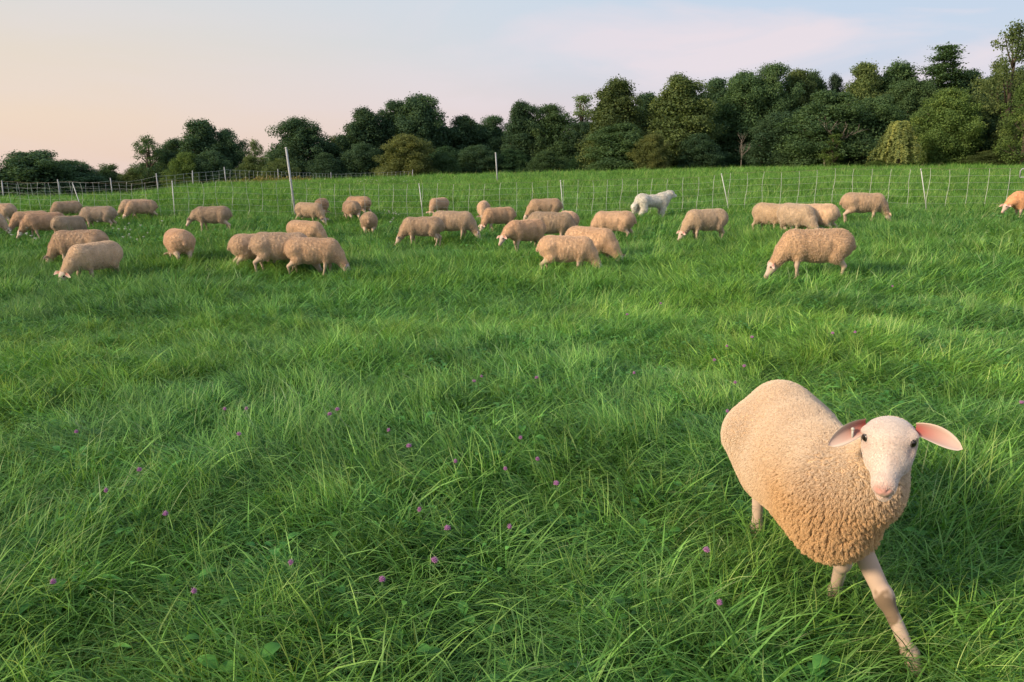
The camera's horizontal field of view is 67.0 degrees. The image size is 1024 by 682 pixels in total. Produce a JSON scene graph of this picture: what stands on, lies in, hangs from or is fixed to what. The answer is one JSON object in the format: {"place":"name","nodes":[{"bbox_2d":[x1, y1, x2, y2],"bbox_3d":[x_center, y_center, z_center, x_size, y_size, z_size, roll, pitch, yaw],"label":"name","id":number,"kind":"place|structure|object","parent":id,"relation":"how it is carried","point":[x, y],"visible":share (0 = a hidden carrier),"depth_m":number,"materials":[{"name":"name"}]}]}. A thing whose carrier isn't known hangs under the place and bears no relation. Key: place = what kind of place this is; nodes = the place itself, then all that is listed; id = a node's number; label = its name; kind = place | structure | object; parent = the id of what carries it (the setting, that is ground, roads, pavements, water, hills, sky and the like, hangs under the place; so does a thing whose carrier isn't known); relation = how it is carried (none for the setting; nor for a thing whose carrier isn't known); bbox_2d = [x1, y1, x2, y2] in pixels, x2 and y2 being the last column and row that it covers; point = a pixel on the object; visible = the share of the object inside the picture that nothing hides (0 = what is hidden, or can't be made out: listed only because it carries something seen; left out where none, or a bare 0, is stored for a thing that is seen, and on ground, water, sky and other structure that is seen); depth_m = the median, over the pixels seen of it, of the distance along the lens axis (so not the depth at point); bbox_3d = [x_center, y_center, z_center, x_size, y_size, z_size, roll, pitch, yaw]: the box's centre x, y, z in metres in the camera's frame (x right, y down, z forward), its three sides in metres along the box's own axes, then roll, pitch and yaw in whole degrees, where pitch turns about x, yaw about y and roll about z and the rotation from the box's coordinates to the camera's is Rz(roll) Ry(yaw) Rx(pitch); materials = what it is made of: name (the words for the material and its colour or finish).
{"place":"outdoors","nodes":[
{"label":"outdoors","id":0,"kind":"place"},
{"bbox_2d":[227,175,330,181],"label":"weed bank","id":1,"kind":"structure","parent":0,"point":[265,178],"depth_m":55.02,"materials":[{"name":"plant"}]},
{"bbox_2d":[0,159,1023,681],"bbox_3d":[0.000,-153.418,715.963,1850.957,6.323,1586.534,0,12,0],"label":"ground","id":2,"kind":"structure","parent":0,"point":[642,471],"depth_m":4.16,"materials":[{"name":"plant"}]},
{"bbox_2d":[0,203,17,221],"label":"sheep","id":3,"kind":"object","parent":2,"relation":"on","point":[7,210],"visible":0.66,"depth_m":23.23},
{"bbox_2d":[7,210,45,233],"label":"sheep","id":4,"kind":"object","parent":2,"relation":"on","point":[16,219],"visible":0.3,"depth_m":21.26},
{"bbox_2d":[16,212,64,239],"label":"sheep","id":5,"kind":"object","parent":2,"relation":"on","point":[35,222],"visible":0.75,"depth_m":19.66},
{"bbox_2d":[0,149,101,196],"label":"tree","id":6,"kind":"object","parent":2,"relation":"on","point":[44,168],"visible":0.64,"depth_m":87.92,"materials":[{"name":"green plant"}]},
{"bbox_2d":[50,201,82,213],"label":"sheep","id":7,"kind":"object","parent":2,"relation":"on","point":[64,207],"visible":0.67,"depth_m":24.84},
{"bbox_2d":[50,215,87,232],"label":"sheep","id":8,"kind":"object","parent":2,"relation":"on","point":[75,222],"visible":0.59,"depth_m":18.98},
{"bbox_2d":[43,229,109,262],"bbox_3d":[-8.270,-1.730,14.706,1.237,0.756,0.482,-1,12,-6],"label":"sheep","id":9,"kind":"object","parent":2,"relation":"on","point":[61,242],"visible":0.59,"depth_m":14.52},
{"bbox_2d":[49,159,115,196],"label":"tree","id":10,"kind":"object","parent":2,"relation":"on","point":[85,168],"visible":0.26,"depth_m":93.11,"materials":[{"name":"green plant"}]},
{"bbox_2d":[54,241,122,281],"bbox_3d":[-7.008,-1.276,12.888,0.470,0.719,1.185,6,14,24],"label":"sheep","id":11,"kind":"object","parent":2,"relation":"on","point":[90,257],"visible":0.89,"depth_m":12.68},
{"bbox_2d":[78,206,117,227],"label":"sheep","id":12,"kind":"object","parent":2,"relation":"on","point":[107,214],"visible":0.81,"depth_m":22.39},
{"bbox_2d":[95,163,140,192],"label":"bush","id":13,"kind":"object","parent":2,"relation":"on","point":[108,171],"visible":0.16,"depth_m":96.90,"materials":[{"name":"green plant"}]},
{"bbox_2d":[111,166,156,194],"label":"bush","id":14,"kind":"object","parent":2,"relation":"on","point":[132,177],"visible":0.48,"depth_m":95.12,"materials":[{"name":"green plant"}]},
{"bbox_2d":[123,200,158,218],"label":"sheep","id":15,"kind":"object","parent":2,"relation":"on","point":[134,207],"visible":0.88,"depth_m":24.57},
{"bbox_2d":[120,135,171,190],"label":"tree","id":16,"kind":"object","parent":2,"relation":"on","point":[148,157],"visible":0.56,"depth_m":96.74,"materials":[{"name":"green plant"}]},
{"bbox_2d":[145,137,181,188],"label":"tree","id":17,"kind":"object","parent":2,"relation":"on","point":[169,146],"visible":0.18,"depth_m":100.05,"materials":[{"name":"green plant"}]},
{"bbox_2d":[163,228,195,260],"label":"sheep","id":18,"kind":"object","parent":2,"relation":"on","point":[178,241],"visible":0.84,"depth_m":14.13},
{"bbox_2d":[159,151,204,189],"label":"tree","id":19,"kind":"object","parent":2,"relation":"on","point":[182,164],"visible":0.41,"depth_m":90.89,"materials":[{"name":"green plant"}]},
{"bbox_2d":[165,116,241,176],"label":"tree","id":20,"kind":"object","parent":2,"relation":"on","point":[199,136],"visible":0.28,"depth_m":98.36,"materials":[{"name":"green plant"}]},
{"bbox_2d":[1,167,412,196],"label":"net fence","id":21,"kind":"object","parent":2,"relation":"on","point":[166,180],"visible":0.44,"depth_m":43.10,"materials":[{"name":"metal"}]},
{"bbox_2d":[186,206,232,230],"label":"sheep","id":22,"kind":"object","parent":2,"relation":"on","point":[213,214],"visible":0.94,"depth_m":20.44},
{"bbox_2d":[191,148,233,184],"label":"bush","id":23,"kind":"object","parent":2,"relation":"on","point":[215,162],"visible":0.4,"depth_m":92.18,"materials":[{"name":"green plant"}]},
{"bbox_2d":[210,128,250,170],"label":"tree","id":24,"kind":"object","parent":2,"relation":"on","point":[233,148],"visible":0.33,"depth_m":99.84,"materials":[{"name":"green plant"}]},
{"bbox_2d":[223,155,268,180],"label":"bush","id":25,"kind":"object","parent":2,"relation":"on","point":[250,165],"visible":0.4,"depth_m":92.62,"materials":[{"name":"green plant"}]},
{"bbox_2d":[243,139,264,163],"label":"tree","id":26,"kind":"object","parent":2,"relation":"on","point":[255,146],"visible":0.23,"depth_m":108.44,"materials":[{"name":"green plant"}]},
{"bbox_2d":[227,234,289,267],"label":"sheep","id":27,"kind":"object","parent":2,"relation":"on","point":[239,243],"visible":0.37,"depth_m":13.71},
{"bbox_2d":[260,158,300,179],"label":"bush","id":28,"kind":"object","parent":2,"relation":"on","point":[282,168],"visible":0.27,"depth_m":87.12,"materials":[{"name":"green plant"}]},
{"bbox_2d":[248,232,321,273],"bbox_3d":[-3.969,-1.525,13.551,1.237,0.756,0.482,-2,12,-8],"label":"sheep","id":29,"kind":"object","parent":2,"relation":"on","point":[265,246],"visible":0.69,"depth_m":13.33},
{"bbox_2d":[285,147,295,215],"bbox_3d":[-7.052,-4.968,24.678,0.261,2.354,0.136,0,12,0],"label":"stake","id":30,"kind":"object","parent":2,"relation":"on","point":[290,179],"visible":0.91,"depth_m":24.64,"materials":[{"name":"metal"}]},
{"bbox_2d":[261,115,341,177],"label":"tree","id":31,"kind":"object","parent":2,"relation":"on","point":[300,141],"visible":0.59,"depth_m":93.34,"materials":[{"name":"green plant"}]},
{"bbox_2d":[286,220,327,237],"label":"sheep","id":32,"kind":"object","parent":2,"relation":"on","point":[313,229],"visible":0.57,"depth_m":17.14},
{"bbox_2d":[294,202,328,224],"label":"sheep","id":33,"kind":"object","parent":2,"relation":"on","point":[309,210],"visible":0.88,"depth_m":23.17},
{"bbox_2d":[283,237,349,278],"bbox_3d":[-3.364,-1.428,13.387,1.178,0.720,0.459,0,12,0],"label":"sheep","id":34,"kind":"object","parent":2,"relation":"on","point":[297,251],"visible":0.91,"depth_m":13.22},
{"bbox_2d":[302,152,348,179],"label":"bush","id":35,"kind":"object","parent":2,"relation":"on","point":[326,164],"visible":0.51,"depth_m":88.83,"materials":[{"name":"green plant"}]},
{"bbox_2d":[342,200,360,218],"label":"sheep","id":36,"kind":"object","parent":2,"relation":"on","point":[350,207],"visible":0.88,"depth_m":23.82},
{"bbox_2d":[341,196,371,212],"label":"sheep","id":37,"kind":"object","parent":2,"relation":"on","point":[362,201],"visible":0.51,"depth_m":25.06},
{"bbox_2d":[334,141,382,178],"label":"bush","id":38,"kind":"object","parent":2,"relation":"on","point":[359,156],"visible":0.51,"depth_m":90.04,"materials":[{"name":"green plant"}]},
{"bbox_2d":[334,105,388,176],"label":"tree","id":39,"kind":"object","parent":2,"relation":"on","point":[363,127],"visible":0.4,"depth_m":95.20,"materials":[{"name":"green plant"}]},
{"bbox_2d":[360,212,377,234],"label":"sheep","id":40,"kind":"object","parent":2,"relation":"on","point":[368,220],"visible":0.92,"depth_m":20.05},
{"bbox_2d":[367,98,416,153],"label":"tree","id":41,"kind":"object","parent":2,"relation":"on","point":[386,119],"visible":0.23,"depth_m":97.01,"materials":[{"name":"green plant"}]},
{"bbox_2d":[369,133,442,177],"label":"tree","id":42,"kind":"object","parent":2,"relation":"on","point":[406,152],"visible":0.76,"depth_m":85.95,"materials":[{"name":"green plant"}]},
{"bbox_2d":[395,216,444,246],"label":"sheep","id":43,"kind":"object","parent":2,"relation":"on","point":[430,226],"visible":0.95,"depth_m":18.00},
{"bbox_2d":[385,91,468,168],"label":"tree","id":44,"kind":"object","parent":2,"relation":"on","point":[425,121],"visible":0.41,"depth_m":96.33,"materials":[{"name":"green plant"}]},
{"bbox_2d":[426,197,448,214],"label":"sheep","id":45,"kind":"object","parent":2,"relation":"on","point":[436,204],"visible":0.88,"depth_m":25.91},
{"bbox_2d":[422,150,464,175],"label":"bush","id":46,"kind":"object","parent":2,"relation":"on","point":[442,159],"visible":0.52,"depth_m":88.80,"materials":[{"name":"green plant"}]},
{"bbox_2d":[424,145,465,172],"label":"bush","id":47,"kind":"object","parent":2,"relation":"on","point":[448,149],"visible":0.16,"depth_m":94.07,"materials":[{"name":"green plant"}]},
{"bbox_2d":[433,210,480,239],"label":"sheep","id":48,"kind":"object","parent":2,"relation":"on","point":[462,221],"visible":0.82,"depth_m":18.87},
{"bbox_2d":[440,113,491,152],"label":"tree","id":49,"kind":"object","parent":2,"relation":"on","point":[471,130],"visible":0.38,"depth_m":99.12,"materials":[{"name":"green plant"}]},
{"bbox_2d":[455,144,506,174],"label":"bush","id":50,"kind":"object","parent":2,"relation":"on","point":[483,158],"visible":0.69,"depth_m":91.86,"materials":[{"name":"green plant"}]},
{"bbox_2d":[477,114,510,156],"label":"tree","id":51,"kind":"object","parent":2,"relation":"on","point":[492,131],"visible":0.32,"depth_m":101.08,"materials":[{"name":"green plant"}]},
{"bbox_2d":[478,207,516,231],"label":"sheep","id":52,"kind":"object","parent":2,"relation":"on","point":[499,215],"visible":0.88,"depth_m":21.05},
{"bbox_2d":[486,149,531,173],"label":"bush","id":53,"kind":"object","parent":2,"relation":"on","point":[510,157],"visible":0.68,"depth_m":92.50,"materials":[{"name":"green plant"}]},
{"bbox_2d":[0,168,1023,216],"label":"net fence","id":54,"kind":"object","parent":2,"relation":"on","point":[174,210],"visible":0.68,"depth_m":24.69,"materials":[{"name":"plastic"}]},
{"bbox_2d":[497,218,546,252],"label":"sheep","id":55,"kind":"object","parent":2,"relation":"on","point":[527,230],"visible":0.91,"depth_m":16.23},
{"bbox_2d":[500,99,547,166],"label":"tree","id":56,"kind":"object","parent":2,"relation":"on","point":[517,135],"visible":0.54,"depth_m":95.22,"materials":[{"name":"green plant"}]},
{"bbox_2d":[523,198,562,218],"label":"sheep","id":57,"kind":"object","parent":2,"relation":"on","point":[549,205],"visible":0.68,"depth_m":23.09},
{"bbox_2d":[523,150,574,172],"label":"bush","id":58,"kind":"object","parent":2,"relation":"on","point":[545,160],"visible":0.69,"depth_m":86.82,"materials":[{"name":"green plant"}]},
{"bbox_2d":[525,103,578,160],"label":"tree","id":59,"kind":"object","parent":2,"relation":"on","point":[554,124],"visible":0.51,"depth_m":94.87,"materials":[{"name":"green plant"}]},
{"bbox_2d":[527,211,576,235],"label":"sheep","id":60,"kind":"object","parent":2,"relation":"on","point":[561,223],"visible":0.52,"depth_m":17.61},
{"bbox_2d":[536,235,600,269],"bbox_3d":[0.998,-1.445,13.274,1.178,0.720,0.459,2,12,8],"label":"sheep","id":61,"kind":"object","parent":2,"relation":"on","point":[563,248],"visible":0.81,"depth_m":13.10},
{"bbox_2d":[561,121,594,167],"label":"tree","id":62,"kind":"object","parent":2,"relation":"on","point":[584,127],"visible":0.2,"depth_m":93.62,"materials":[{"name":"green plant"}]},
{"bbox_2d":[565,153,592,171],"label":"bush","id":63,"kind":"object","parent":2,"relation":"on","point":[570,162],"visible":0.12,"depth_m":91.37,"materials":[{"name":"green plant"}]},
{"bbox_2d":[564,92,594,138],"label":"tree","id":64,"kind":"object","parent":2,"relation":"on","point":[585,99],"visible":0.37,"depth_m":97.75,"materials":[{"name":"green plant"}]},
{"bbox_2d":[565,225,625,260],"bbox_3d":[1.524,-1.716,14.328,1.279,0.775,0.496,9,15,36],"label":"sheep","id":65,"kind":"object","parent":2,"relation":"on","point":[605,242],"visible":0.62,"depth_m":14.03},
{"bbox_2d":[574,73,645,170],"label":"tree","id":66,"kind":"object","parent":2,"relation":"on","point":[615,105],"visible":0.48,"depth_m":87.11,"materials":[{"name":"green plant"}]},
{"bbox_2d":[590,211,636,234],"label":"sheep","id":67,"kind":"object","parent":2,"relation":"on","point":[624,221],"visible":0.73,"depth_m":17.55},
{"bbox_2d":[581,121,647,171],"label":"bush","id":68,"kind":"object","parent":2,"relation":"on","point":[616,145],"visible":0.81,"depth_m":84.05,"materials":[{"name":"green plant"}]},
{"bbox_2d":[626,133,671,169],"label":"bush","id":69,"kind":"object","parent":2,"relation":"on","point":[653,149],"visible":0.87,"depth_m":80.89,"materials":[{"name":"green plant"}]},
{"bbox_2d":[634,90,663,139],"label":"tree","id":70,"kind":"object","parent":2,"relation":"on","point":[645,99],"visible":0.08,"depth_m":93.03,"materials":[{"name":"green plant"}]},
{"bbox_2d":[630,190,676,217],"bbox_3d":[4.249,-4.022,23.042,1.586,0.918,0.471,-5,13,-21],"label":"dog","id":71,"kind":"object","parent":2,"relation":"on","point":[643,202],"visible":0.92,"depth_m":22.86},
{"bbox_2d":[639,71,728,168],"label":"tree","id":72,"kind":"object","parent":2,"relation":"on","point":[680,107],"visible":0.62,"depth_m":84.84,"materials":[{"name":"green plant"}]},
{"bbox_2d":[676,208,728,240],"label":"sheep","id":73,"kind":"object","parent":2,"relation":"on","point":[695,221],"visible":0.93,"depth_m":16.12},
{"bbox_2d":[673,132,732,169],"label":"bush","id":74,"kind":"object","parent":2,"relation":"on","point":[702,147],"visible":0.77,"depth_m":82.45,"materials":[{"name":"green plant"}]},
{"bbox_2d":[703,76,728,143],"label":"tree","id":75,"kind":"object","parent":2,"relation":"on","point":[719,84],"visible":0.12,"depth_m":92.71,"materials":[{"name":"green plant"}]},
{"bbox_2d":[719,152,746,167],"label":"bush","id":76,"kind":"object","parent":2,"relation":"on","point":[730,161],"visible":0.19,"depth_m":87.67,"materials":[{"name":"green plant"}]},
{"bbox_2d":[710,68,769,165],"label":"tree","id":77,"kind":"object","parent":2,"relation":"on","point":[737,101],"visible":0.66,"depth_m":88.45,"materials":[{"name":"green plant"}]},
{"bbox_2d":[729,61,805,142],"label":"tree","id":78,"kind":"object","parent":2,"relation":"on","point":[773,84],"visible":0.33,"depth_m":88.33,"materials":[{"name":"green plant"}]},
{"bbox_2d":[736,111,805,167],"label":"tree","id":79,"kind":"object","parent":2,"relation":"on","point":[762,147],"visible":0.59,"depth_m":82.29,"materials":[{"name":"green plant"}]},
{"bbox_2d":[752,202,794,229],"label":"sheep","id":80,"kind":"object","parent":2,"relation":"on","point":[764,213],"visible":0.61,"depth_m":16.76},
{"bbox_2d":[776,202,823,229],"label":"sheep","id":81,"kind":"object","parent":2,"relation":"on","point":[795,215],"visible":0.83,"depth_m":15.49},
{"bbox_2d":[782,67,818,127],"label":"tree","id":82,"kind":"object","parent":2,"relation":"on","point":[797,75],"visible":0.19,"depth_m":90.51,"materials":[{"name":"green plant"}]},
{"bbox_2d":[764,228,856,279],"bbox_3d":[4.000,-1.146,10.387,1.178,0.720,0.459,1,12,4],"label":"sheep","id":83,"kind":"object","parent":2,"relation":"on","point":[835,246],"visible":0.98,"depth_m":10.21},
{"bbox_2d":[783,203,840,230],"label":"sheep","id":84,"kind":"object","parent":2,"relation":"on","point":[829,214],"visible":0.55,"depth_m":15.40},
{"bbox_2d":[807,69,829,134],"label":"tree","id":85,"kind":"object","parent":2,"relation":"on","point":[819,81],"visible":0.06,"depth_m":92.66,"materials":[{"name":"green plant"}]},
{"bbox_2d":[772,88,880,166],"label":"tree","id":86,"kind":"object","parent":2,"relation":"on","point":[841,108],"visible":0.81,"depth_m":77.22,"materials":[{"name":"green plant"}]},
{"bbox_2d":[816,133,843,166],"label":"tree","id":87,"kind":"object","parent":2,"relation":"on","point":[831,154],"visible":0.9,"depth_m":75.42,"materials":[{"name":"green plant"}]},
{"bbox_2d":[827,72,846,94],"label":"tree","id":88,"kind":"object","parent":2,"relation":"on","point":[835,81],"visible":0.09,"depth_m":93.14,"materials":[{"name":"green plant"}]},
{"bbox_2d":[720,379,962,678],"bbox_3d":[1.109,0.557,2.878,0.506,0.890,1.295,1,12,4],"label":"sheep","id":89,"kind":"object","parent":2,"relation":"on","point":[819,481],"visible":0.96,"depth_m":2.51},
{"bbox_2d":[835,58,890,103],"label":"tree","id":90,"kind":"object","parent":2,"relation":"on","point":[866,82],"visible":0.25,"depth_m":88.53,"materials":[{"name":"green plant"}]},
{"bbox_2d":[839,192,890,221],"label":"sheep","id":91,"kind":"object","parent":2,"relation":"on","point":[854,202],"visible":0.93,"depth_m":17.62},
{"bbox_2d":[844,135,887,166],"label":"tree","id":92,"kind":"object","parent":2,"relation":"on","point":[865,153],"visible":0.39,"depth_m":76.14,"materials":[{"name":"green plant"}]},
{"bbox_2d":[847,94,917,164],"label":"tree","id":93,"kind":"object","parent":2,"relation":"on","point":[885,111],"visible":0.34,"depth_m":77.56,"materials":[{"name":"green plant"}]},
{"bbox_2d":[866,120,926,165],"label":"bush","id":94,"kind":"object","parent":2,"relation":"on","point":[898,143],"visible":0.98,"depth_m":70.90,"materials":[{"name":"green plant"}]},
{"bbox_2d":[877,57,921,107],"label":"tree","id":95,"kind":"object","parent":2,"relation":"on","point":[895,73],"visible":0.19,"depth_m":88.57,"materials":[{"name":"green plant"}]},
{"bbox_2d":[882,77,939,145],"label":"tree","id":96,"kind":"object","parent":2,"relation":"on","point":[913,97],"visible":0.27,"depth_m":85.20,"materials":[{"name":"green plant"}]},
{"bbox_2d":[918,41,976,111],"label":"tree","id":97,"kind":"object","parent":2,"relation":"on","point":[943,75],"visible":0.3,"depth_m":86.54,"materials":[{"name":"green plant"}]},
{"bbox_2d":[909,85,989,165],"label":"tree","id":98,"kind":"object","parent":2,"relation":"on","point":[953,125],"visible":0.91,"depth_m":73.83,"materials":[{"name":"green plant"}]},
{"bbox_2d":[936,67,1004,111],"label":"tree","id":99,"kind":"object","parent":2,"relation":"on","point":[972,72],"visible":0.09,"depth_m":86.70,"materials":[{"name":"green plant"}]},
{"bbox_2d":[954,150,1015,165],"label":"bush","id":100,"kind":"object","parent":2,"relation":"on","point":[985,157],"visible":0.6,"depth_m":71.35,"materials":[{"name":"green plant"}]},
{"bbox_2d":[967,112,1021,155],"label":"tree","id":101,"kind":"object","parent":2,"relation":"on","point":[992,124],"visible":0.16,"depth_m":75.66,"materials":[{"name":"green plant"}]},
{"bbox_2d":[968,18,1023,152],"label":"tree","id":102,"kind":"object","parent":2,"relation":"on","point":[1005,74],"visible":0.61,"depth_m":73.72,"materials":[{"name":"green plant"}]},
{"bbox_2d":[971,59,1021,136],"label":"tree","id":103,"kind":"object","parent":2,"relation":"on","point":[994,68],"visible":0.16,"depth_m":77.89,"materials":[{"name":"green plant"}]},
{"bbox_2d":[990,80,1023,164],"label":"tree","id":104,"kind":"object","parent":2,"relation":"on","point":[1010,120],"visible":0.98,"depth_m":69.85,"materials":[{"name":"green plant"}]},
{"bbox_2d":[999,191,1023,216],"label":"sheep","id":105,"kind":"object","parent":2,"relation":"on","point":[1015,200],"visible":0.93,"depth_m":18.39},
{"bbox_2d":[0,0,1023,173],"label":"sky","id":106,"kind":"structure","parent":0,"point":[82,80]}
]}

